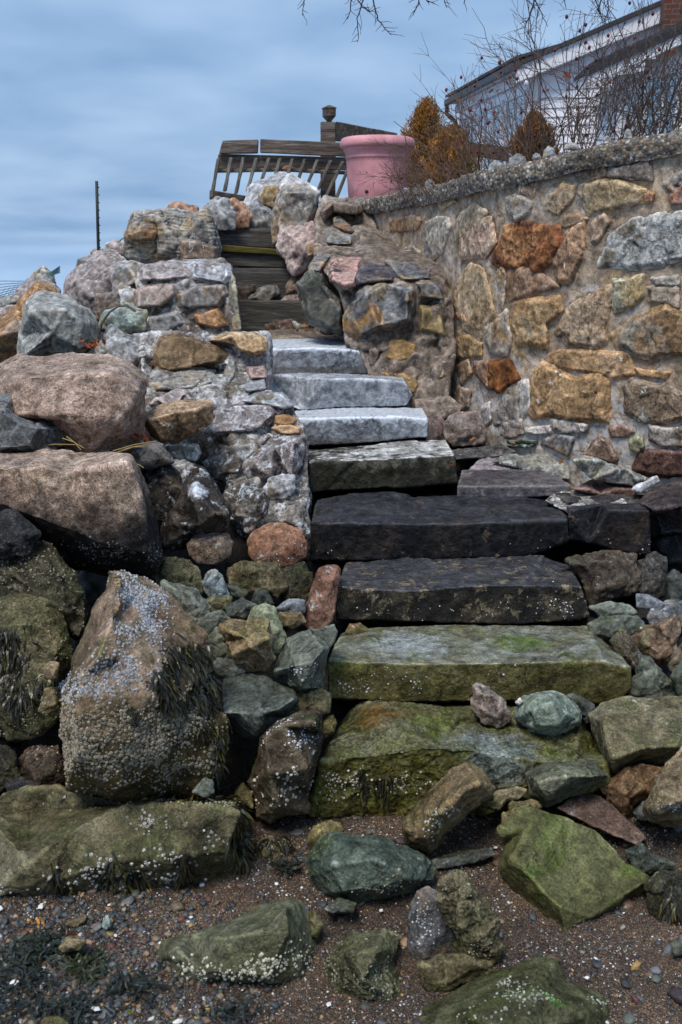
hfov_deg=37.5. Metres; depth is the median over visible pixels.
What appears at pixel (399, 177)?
rose bush
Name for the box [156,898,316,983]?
boulder
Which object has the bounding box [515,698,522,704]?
rock
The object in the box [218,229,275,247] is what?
timber step
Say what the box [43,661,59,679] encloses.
rock
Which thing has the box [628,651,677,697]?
rock
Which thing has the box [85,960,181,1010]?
seaweed clump
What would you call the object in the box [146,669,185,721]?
seaweed clump
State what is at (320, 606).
rock
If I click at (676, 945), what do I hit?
rock
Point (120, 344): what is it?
rock
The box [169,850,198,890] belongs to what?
seaweed clump
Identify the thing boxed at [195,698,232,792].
seaweed clump
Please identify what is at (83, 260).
rock
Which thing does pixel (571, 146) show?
rock
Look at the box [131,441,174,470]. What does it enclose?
rock
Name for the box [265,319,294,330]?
rock
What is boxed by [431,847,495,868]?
rock
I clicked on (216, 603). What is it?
rock
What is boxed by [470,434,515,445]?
leaf litter
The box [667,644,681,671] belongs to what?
rock
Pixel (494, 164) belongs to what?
rock
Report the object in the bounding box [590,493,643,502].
rock
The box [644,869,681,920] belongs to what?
rock
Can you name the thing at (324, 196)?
rock
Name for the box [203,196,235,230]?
rock
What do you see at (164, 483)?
rock
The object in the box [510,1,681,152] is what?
rose bush
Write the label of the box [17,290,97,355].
boulder
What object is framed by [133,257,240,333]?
masonry block
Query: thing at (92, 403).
boulder
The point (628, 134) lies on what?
rock
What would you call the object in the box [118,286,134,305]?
rock
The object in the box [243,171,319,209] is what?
boulder
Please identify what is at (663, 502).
boulder
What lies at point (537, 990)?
boulder
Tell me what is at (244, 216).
rock
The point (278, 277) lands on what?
timber step
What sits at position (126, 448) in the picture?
straw
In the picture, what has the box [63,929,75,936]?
leaf litter
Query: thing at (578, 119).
rose bush
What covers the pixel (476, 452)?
rock
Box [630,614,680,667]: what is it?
rock
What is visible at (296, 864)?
seaweed clump
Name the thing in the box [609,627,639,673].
rock
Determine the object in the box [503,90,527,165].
window
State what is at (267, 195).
rock
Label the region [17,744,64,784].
rock
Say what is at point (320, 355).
stone step
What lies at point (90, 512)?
boulder
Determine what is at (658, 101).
rose bush
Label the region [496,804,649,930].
boulder
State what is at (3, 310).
rock
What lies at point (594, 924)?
grit
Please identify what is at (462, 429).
rock
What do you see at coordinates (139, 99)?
sky
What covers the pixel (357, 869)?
rock
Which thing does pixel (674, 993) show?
stones
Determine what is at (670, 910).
seaweed clump
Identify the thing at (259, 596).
rock
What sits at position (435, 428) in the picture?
rock
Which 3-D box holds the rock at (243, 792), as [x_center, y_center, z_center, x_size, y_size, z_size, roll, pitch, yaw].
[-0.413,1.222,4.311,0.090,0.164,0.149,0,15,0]
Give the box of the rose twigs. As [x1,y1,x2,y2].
[351,142,437,197]
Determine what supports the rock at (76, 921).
on the ground
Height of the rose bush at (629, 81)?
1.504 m
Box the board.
[221,245,278,254]
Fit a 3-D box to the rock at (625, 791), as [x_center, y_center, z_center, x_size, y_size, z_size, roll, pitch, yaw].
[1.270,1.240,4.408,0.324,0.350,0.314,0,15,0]
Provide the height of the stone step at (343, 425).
0.370 m
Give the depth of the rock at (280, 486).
5.56 m
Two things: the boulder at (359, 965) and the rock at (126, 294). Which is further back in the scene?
the rock at (126, 294)
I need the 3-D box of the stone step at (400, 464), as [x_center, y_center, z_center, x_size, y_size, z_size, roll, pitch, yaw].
[0.296,-0.280,6.942,1.074,0.531,1.490,0,15,0]
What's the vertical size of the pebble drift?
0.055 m
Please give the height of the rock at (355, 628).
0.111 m
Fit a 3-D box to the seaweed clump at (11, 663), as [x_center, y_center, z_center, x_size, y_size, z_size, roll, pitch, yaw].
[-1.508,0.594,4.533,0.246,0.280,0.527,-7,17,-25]
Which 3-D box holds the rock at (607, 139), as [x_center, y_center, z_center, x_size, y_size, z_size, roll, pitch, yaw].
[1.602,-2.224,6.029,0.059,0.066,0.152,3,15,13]
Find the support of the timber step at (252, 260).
on the timber step at (278, 277)
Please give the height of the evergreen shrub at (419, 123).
1.034 m
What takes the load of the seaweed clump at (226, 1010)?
on the pebble drift
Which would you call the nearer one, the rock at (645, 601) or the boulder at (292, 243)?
the rock at (645, 601)
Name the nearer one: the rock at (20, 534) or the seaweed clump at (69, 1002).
the seaweed clump at (69, 1002)
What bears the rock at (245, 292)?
on the timber step at (278, 277)
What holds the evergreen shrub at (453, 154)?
on the lawn
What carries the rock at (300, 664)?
on the rock at (254, 706)
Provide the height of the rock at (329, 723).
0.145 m
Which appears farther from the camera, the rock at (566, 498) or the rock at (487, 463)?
the rock at (487, 463)
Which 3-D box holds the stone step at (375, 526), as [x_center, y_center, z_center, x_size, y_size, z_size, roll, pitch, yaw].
[0.690,0.152,6.372,1.772,0.636,1.480,0,15,0]
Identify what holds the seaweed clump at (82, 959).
on the pebble drift
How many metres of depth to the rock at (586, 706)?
4.55 m
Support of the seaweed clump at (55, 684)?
attached to the boulder at (43, 621)
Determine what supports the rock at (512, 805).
on the ground
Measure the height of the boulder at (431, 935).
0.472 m
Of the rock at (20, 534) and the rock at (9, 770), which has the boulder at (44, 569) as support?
the rock at (20, 534)
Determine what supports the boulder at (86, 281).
on the ground
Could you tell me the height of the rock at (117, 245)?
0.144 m
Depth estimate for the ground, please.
3.75 m
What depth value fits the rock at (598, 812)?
4.17 m
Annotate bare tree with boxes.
[298,0,616,41]
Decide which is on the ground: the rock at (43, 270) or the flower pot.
the rock at (43, 270)
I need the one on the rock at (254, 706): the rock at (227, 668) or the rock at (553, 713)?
the rock at (227, 668)
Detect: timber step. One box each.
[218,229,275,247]
[221,250,286,267]
[233,268,290,299]
[238,300,310,331]
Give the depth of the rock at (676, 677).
4.69 m
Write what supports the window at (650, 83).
in the house
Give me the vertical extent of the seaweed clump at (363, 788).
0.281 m
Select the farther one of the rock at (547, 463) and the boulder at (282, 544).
the rock at (547, 463)
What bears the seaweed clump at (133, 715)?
attached to the boulder at (109, 753)
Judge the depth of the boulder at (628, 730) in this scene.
4.35 m
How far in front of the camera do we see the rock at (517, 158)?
6.44 m
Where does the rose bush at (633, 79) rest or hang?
on the lawn
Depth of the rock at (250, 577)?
5.18 m
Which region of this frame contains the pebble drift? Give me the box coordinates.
[0,869,282,1023]
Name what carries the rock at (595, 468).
on the rock at (594, 487)
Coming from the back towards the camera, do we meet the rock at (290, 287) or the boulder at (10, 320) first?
the rock at (290, 287)
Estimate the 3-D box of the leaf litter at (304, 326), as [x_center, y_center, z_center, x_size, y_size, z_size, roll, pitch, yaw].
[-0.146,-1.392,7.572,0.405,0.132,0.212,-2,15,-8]
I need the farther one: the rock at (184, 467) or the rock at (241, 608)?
the rock at (184, 467)
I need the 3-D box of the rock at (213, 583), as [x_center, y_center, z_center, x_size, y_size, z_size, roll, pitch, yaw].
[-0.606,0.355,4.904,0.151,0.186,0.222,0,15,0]
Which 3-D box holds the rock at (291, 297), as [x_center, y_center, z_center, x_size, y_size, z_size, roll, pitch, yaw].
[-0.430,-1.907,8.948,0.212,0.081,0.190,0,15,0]
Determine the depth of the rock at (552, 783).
4.14 m
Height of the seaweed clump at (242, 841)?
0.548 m
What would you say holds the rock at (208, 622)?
on the rock at (216, 637)
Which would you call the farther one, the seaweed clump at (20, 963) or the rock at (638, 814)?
the rock at (638, 814)
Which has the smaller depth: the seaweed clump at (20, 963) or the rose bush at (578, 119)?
the seaweed clump at (20, 963)
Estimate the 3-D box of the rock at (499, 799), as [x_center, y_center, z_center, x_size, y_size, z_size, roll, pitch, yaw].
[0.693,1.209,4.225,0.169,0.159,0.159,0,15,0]
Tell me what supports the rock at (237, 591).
on the rock at (213, 583)
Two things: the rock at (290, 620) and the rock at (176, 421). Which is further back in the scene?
the rock at (176, 421)
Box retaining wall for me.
[358,128,681,519]
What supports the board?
on the timber step at (252, 260)
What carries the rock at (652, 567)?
on the ground
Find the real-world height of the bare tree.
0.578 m
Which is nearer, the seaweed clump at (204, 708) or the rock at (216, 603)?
the seaweed clump at (204, 708)
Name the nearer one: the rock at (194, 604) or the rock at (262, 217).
the rock at (194, 604)
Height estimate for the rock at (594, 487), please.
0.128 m
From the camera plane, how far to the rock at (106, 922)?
3.59 m
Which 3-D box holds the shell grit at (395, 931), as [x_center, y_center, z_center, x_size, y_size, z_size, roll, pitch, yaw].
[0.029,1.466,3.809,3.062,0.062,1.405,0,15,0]
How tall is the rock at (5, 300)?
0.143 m
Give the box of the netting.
[0,266,59,295]
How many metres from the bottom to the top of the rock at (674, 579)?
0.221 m
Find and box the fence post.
[95,181,100,249]
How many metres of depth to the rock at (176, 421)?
5.71 m
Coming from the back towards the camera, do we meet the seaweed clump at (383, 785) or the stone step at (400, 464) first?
the stone step at (400, 464)
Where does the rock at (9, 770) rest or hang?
on the ground
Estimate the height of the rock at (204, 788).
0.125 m
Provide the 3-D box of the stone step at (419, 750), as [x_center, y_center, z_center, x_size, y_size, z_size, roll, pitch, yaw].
[0.639,1.323,5.002,1.600,1.052,1.343,0,15,0]
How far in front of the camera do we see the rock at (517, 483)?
6.15 m
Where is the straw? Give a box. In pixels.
[44,436,155,467]
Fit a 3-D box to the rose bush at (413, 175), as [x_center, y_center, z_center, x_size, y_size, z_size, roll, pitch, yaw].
[0.806,-2.698,7.402,1.197,0.730,0.818,0,15,0]
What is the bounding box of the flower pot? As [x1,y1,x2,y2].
[340,135,414,197]
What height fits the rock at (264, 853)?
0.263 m
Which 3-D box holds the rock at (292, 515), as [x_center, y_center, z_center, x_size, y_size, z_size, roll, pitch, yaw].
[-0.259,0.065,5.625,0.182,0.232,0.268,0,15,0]
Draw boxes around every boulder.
[0,282,60,362]
[0,352,148,453]
[0,446,162,578]
[0,540,87,640]
[0,592,72,742]
[0,784,249,896]
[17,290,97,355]
[58,570,228,802]
[63,249,125,314]
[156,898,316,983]
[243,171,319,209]
[247,522,307,567]
[247,709,323,823]
[271,184,318,245]
[276,221,314,275]
[324,928,401,1001]
[407,886,455,960]
[412,956,608,1023]
[435,869,505,965]
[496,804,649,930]
[564,550,641,606]
[588,695,681,775]
[638,481,681,534]
[642,746,681,828]
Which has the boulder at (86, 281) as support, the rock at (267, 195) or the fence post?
the fence post
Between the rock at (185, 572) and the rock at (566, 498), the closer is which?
the rock at (185, 572)
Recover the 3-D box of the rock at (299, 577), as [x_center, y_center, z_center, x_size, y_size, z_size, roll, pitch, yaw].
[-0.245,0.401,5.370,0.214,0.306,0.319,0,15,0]
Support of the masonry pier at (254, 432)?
on the ground
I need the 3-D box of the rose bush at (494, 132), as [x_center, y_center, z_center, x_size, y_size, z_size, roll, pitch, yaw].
[1.176,-2.768,6.942,1.240,0.974,1.076,7,17,25]
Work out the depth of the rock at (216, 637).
4.43 m
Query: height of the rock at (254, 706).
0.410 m
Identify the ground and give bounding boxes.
[0,247,681,1023]
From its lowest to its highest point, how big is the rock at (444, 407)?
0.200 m
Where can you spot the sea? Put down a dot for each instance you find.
(20, 263)
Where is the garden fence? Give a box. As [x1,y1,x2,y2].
[320,105,508,198]
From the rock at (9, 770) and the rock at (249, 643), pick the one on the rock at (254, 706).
the rock at (249, 643)
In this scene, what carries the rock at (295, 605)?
on the rock at (290, 620)
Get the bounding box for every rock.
[0,295,19,306]
[0,305,13,315]
[0,393,65,452]
[0,509,41,559]
[0,744,20,792]
[5,776,40,790]
[13,276,60,297]
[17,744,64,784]
[30,265,55,283]
[38,687,59,715]
[40,1016,68,1023]
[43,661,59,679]
[58,935,86,952]
[65,915,86,926]
[76,254,91,265]
[90,248,102,253]
[94,291,120,320]
[94,324,139,367]
[98,302,147,333]
[102,915,111,929]
[104,240,123,255]
[110,260,143,291]
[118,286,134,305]
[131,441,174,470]
[141,465,183,521]
[145,400,214,442]
[151,556,203,594]
[160,466,231,550]
[160,579,210,621]
[167,201,198,211]
[172,459,195,484]
[186,532,233,564]
[192,778,214,797]
[197,610,230,636]
[202,569,229,596]
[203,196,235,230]
[206,595,232,611]
[208,627,231,661]
[212,657,244,678]
[218,617,275,672]
[220,672,297,739]
[222,476,269,535]
[224,597,256,618]
[226,560,287,598]
[226,583,247,598]
[230,198,252,228]
[234,782,253,808]
[237,284,258,299]
[247,202,271,228]
[247,603,286,655]
[248,285,279,299]
[251,589,273,604]
[256,835,290,858]
[258,185,279,207]
[263,473,295,500]
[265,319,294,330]
[274,624,337,690]
[276,598,305,613]
[278,505,309,539]
[278,611,306,629]
[279,561,313,602]
[281,294,298,299]
[285,273,304,294]
[288,688,331,714]
[292,321,301,328]
[303,564,340,629]
[305,831,435,903]
[306,820,343,848]
[308,910,319,917]
[310,914,323,938]
[319,195,333,203]
[323,715,336,738]
[324,897,356,914]
[345,622,370,634]
[401,762,495,853]
[414,396,461,418]
[416,953,494,992]
[425,416,444,439]
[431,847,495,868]
[443,410,487,447]
[452,446,515,459]
[457,469,570,496]
[469,457,518,469]
[470,682,512,728]
[488,161,504,169]
[488,786,526,810]
[493,453,569,479]
[501,799,541,823]
[508,153,526,164]
[514,690,581,735]
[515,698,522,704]
[525,759,608,806]
[532,153,541,159]
[542,146,555,158]
[546,492,580,505]
[557,794,645,844]
[564,142,578,149]
[566,693,595,723]
[572,479,634,494]
[573,455,647,485]
[587,615,644,637]
[588,601,637,615]
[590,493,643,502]
[600,763,662,817]
[603,135,612,142]
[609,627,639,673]
[624,129,632,139]
[624,842,675,873]
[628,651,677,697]
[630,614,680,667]
[631,475,659,493]
[633,801,647,820]
[635,593,662,608]
[636,551,667,598]
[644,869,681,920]
[647,599,681,627]
[651,532,681,565]
[666,569,681,600]
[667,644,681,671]
[670,660,681,695]
[671,934,681,956]
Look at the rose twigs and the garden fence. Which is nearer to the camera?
the rose twigs
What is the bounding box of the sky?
[0,0,659,242]
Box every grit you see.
[0,780,681,1023]
[2,815,680,1022]
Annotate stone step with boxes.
[271,373,411,409]
[272,338,366,373]
[295,407,427,445]
[308,440,457,492]
[308,700,611,818]
[310,491,568,560]
[327,624,631,704]
[336,555,588,624]
[566,503,650,555]
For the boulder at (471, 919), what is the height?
0.486 m
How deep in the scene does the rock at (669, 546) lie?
5.82 m
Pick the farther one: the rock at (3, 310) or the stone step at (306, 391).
the rock at (3, 310)
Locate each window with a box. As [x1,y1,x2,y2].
[462,110,480,170]
[482,100,504,169]
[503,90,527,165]
[622,87,641,137]
[640,69,681,136]
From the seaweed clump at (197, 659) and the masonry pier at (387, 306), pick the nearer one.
the seaweed clump at (197, 659)
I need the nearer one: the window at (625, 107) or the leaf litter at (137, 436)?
the leaf litter at (137, 436)
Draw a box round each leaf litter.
[27,917,44,927]
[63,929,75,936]
[79,338,105,349]
[131,429,148,443]
[296,318,342,334]
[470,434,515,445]
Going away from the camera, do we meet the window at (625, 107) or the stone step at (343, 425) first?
the stone step at (343, 425)
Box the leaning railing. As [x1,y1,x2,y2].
[209,139,346,200]
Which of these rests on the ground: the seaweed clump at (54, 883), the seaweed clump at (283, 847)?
the seaweed clump at (283, 847)
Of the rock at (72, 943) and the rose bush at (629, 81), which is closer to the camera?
the rock at (72, 943)
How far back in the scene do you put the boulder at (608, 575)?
5.46 m
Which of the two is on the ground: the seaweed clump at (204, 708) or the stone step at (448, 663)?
the stone step at (448, 663)
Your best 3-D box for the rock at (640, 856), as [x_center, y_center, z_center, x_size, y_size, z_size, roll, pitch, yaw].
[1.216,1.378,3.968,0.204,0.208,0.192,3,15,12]
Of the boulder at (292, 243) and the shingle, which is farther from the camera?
the boulder at (292, 243)
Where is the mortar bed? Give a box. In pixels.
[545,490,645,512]
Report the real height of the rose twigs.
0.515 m
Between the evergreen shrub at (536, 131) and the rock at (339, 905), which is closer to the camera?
the rock at (339, 905)
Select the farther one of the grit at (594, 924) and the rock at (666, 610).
the rock at (666, 610)
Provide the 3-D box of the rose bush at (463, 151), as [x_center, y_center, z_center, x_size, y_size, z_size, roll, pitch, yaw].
[1.043,-2.747,6.995,1.317,0.957,0.930,-7,16,-24]
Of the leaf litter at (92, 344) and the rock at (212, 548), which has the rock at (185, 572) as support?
the rock at (212, 548)
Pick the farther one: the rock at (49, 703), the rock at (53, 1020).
the rock at (49, 703)
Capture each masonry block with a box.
[123,208,221,263]
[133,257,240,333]
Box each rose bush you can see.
[368,94,507,197]
[373,137,472,204]
[394,33,554,187]
[413,40,598,171]
[465,0,678,160]
[478,0,681,166]
[485,0,681,153]
[490,1,681,160]
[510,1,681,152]
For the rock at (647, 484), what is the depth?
5.86 m
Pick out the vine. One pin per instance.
(105, 318)
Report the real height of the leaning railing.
0.601 m
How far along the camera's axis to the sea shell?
3.23 m
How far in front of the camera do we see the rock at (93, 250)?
8.49 m
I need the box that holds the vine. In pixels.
[98,305,135,334]
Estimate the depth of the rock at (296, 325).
8.55 m
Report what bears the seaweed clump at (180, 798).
attached to the boulder at (78, 838)
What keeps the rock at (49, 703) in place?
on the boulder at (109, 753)
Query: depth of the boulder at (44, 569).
4.53 m
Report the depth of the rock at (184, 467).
5.56 m
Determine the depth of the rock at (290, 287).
8.87 m
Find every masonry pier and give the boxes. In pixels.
[138,329,311,561]
[296,197,456,407]
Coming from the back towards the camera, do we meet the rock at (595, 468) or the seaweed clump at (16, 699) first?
the rock at (595, 468)
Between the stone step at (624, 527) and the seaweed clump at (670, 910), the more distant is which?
the stone step at (624, 527)
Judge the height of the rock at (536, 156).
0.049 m
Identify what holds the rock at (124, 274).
on the masonry block at (192, 295)
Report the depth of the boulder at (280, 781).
4.06 m
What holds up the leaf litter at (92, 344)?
on the ground
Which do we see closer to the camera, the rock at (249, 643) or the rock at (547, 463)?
the rock at (249, 643)
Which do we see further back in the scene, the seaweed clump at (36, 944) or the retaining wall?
the retaining wall
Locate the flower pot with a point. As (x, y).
(358, 151)
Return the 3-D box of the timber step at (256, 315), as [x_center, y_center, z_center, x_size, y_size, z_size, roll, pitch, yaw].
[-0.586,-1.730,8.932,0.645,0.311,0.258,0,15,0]
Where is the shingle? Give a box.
[0,780,681,1023]
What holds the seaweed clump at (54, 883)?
attached to the boulder at (78, 838)
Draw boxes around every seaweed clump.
[0,625,42,684]
[0,672,41,727]
[0,935,73,994]
[0,968,69,1023]
[3,921,76,962]
[27,979,113,1023]
[35,674,63,696]
[40,864,75,899]
[50,942,114,986]
[57,790,240,804]
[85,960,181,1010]
[98,851,122,895]
[123,867,151,895]
[127,707,143,726]
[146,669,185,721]
[149,633,223,705]
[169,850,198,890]
[177,687,221,732]
[193,987,276,1023]
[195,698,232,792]
[225,802,255,881]
[253,835,299,856]
[264,852,304,876]
[358,759,374,817]
[373,766,401,810]
[655,874,681,925]
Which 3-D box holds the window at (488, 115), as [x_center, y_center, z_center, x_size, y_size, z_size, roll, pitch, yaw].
[2.805,-6.750,18.716,0.075,1.592,1.140,-2,15,-9]
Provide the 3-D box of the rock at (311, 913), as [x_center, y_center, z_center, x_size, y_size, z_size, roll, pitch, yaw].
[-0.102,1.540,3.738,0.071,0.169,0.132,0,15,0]
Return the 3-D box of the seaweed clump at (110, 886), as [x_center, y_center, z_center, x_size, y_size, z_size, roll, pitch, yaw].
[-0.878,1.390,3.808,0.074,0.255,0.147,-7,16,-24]
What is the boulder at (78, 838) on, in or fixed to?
on the ground
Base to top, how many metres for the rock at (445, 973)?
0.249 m
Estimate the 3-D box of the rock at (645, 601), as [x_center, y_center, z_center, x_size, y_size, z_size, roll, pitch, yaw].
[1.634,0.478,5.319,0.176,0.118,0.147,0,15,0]
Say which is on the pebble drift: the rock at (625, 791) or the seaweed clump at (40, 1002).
the seaweed clump at (40, 1002)
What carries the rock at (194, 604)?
on the rock at (208, 622)
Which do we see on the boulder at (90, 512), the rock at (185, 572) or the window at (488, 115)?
the rock at (185, 572)
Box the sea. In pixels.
[0,243,123,315]
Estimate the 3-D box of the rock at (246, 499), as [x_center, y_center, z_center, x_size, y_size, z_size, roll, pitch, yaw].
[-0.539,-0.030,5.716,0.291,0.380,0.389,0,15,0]
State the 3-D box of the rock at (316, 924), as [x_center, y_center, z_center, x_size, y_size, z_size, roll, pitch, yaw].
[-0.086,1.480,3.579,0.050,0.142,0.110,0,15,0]
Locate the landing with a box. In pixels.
[268,328,343,339]
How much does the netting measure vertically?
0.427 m
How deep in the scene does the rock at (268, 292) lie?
8.93 m
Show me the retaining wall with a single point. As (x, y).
(563, 272)
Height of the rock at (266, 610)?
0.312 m
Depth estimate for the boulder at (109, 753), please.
3.76 m
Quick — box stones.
[2,817,681,1023]
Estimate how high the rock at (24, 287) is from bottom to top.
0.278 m
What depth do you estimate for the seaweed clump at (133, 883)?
3.84 m
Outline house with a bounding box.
[444,0,681,170]
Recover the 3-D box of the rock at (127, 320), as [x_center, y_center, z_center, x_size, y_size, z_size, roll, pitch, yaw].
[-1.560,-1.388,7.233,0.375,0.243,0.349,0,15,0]
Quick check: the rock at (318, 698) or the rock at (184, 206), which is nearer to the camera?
the rock at (318, 698)
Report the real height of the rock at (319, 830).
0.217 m
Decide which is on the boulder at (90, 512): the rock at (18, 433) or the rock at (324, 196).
the rock at (18, 433)
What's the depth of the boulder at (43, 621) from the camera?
4.39 m
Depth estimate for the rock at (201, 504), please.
5.21 m
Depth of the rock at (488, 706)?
4.53 m
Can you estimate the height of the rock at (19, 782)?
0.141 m
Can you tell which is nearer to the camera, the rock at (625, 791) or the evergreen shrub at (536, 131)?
the rock at (625, 791)
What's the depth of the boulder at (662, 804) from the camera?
3.95 m
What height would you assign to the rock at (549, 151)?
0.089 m
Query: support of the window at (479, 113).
in the house
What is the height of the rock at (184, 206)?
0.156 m
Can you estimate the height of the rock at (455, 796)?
0.516 m
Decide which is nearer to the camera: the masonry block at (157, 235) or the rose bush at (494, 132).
the rose bush at (494, 132)
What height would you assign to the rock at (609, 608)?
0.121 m
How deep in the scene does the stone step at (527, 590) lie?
5.17 m
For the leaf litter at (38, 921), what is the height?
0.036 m
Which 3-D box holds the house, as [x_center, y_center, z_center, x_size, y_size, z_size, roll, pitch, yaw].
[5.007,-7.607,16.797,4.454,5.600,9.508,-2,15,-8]
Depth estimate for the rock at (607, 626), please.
5.08 m
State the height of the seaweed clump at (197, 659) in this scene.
0.557 m
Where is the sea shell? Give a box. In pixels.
[91,1006,99,1010]
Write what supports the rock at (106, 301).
on the ground
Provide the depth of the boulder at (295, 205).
9.03 m
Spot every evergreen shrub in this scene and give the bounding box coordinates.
[400,94,446,187]
[416,122,484,183]
[505,109,562,161]
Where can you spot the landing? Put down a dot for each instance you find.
(288, 334)

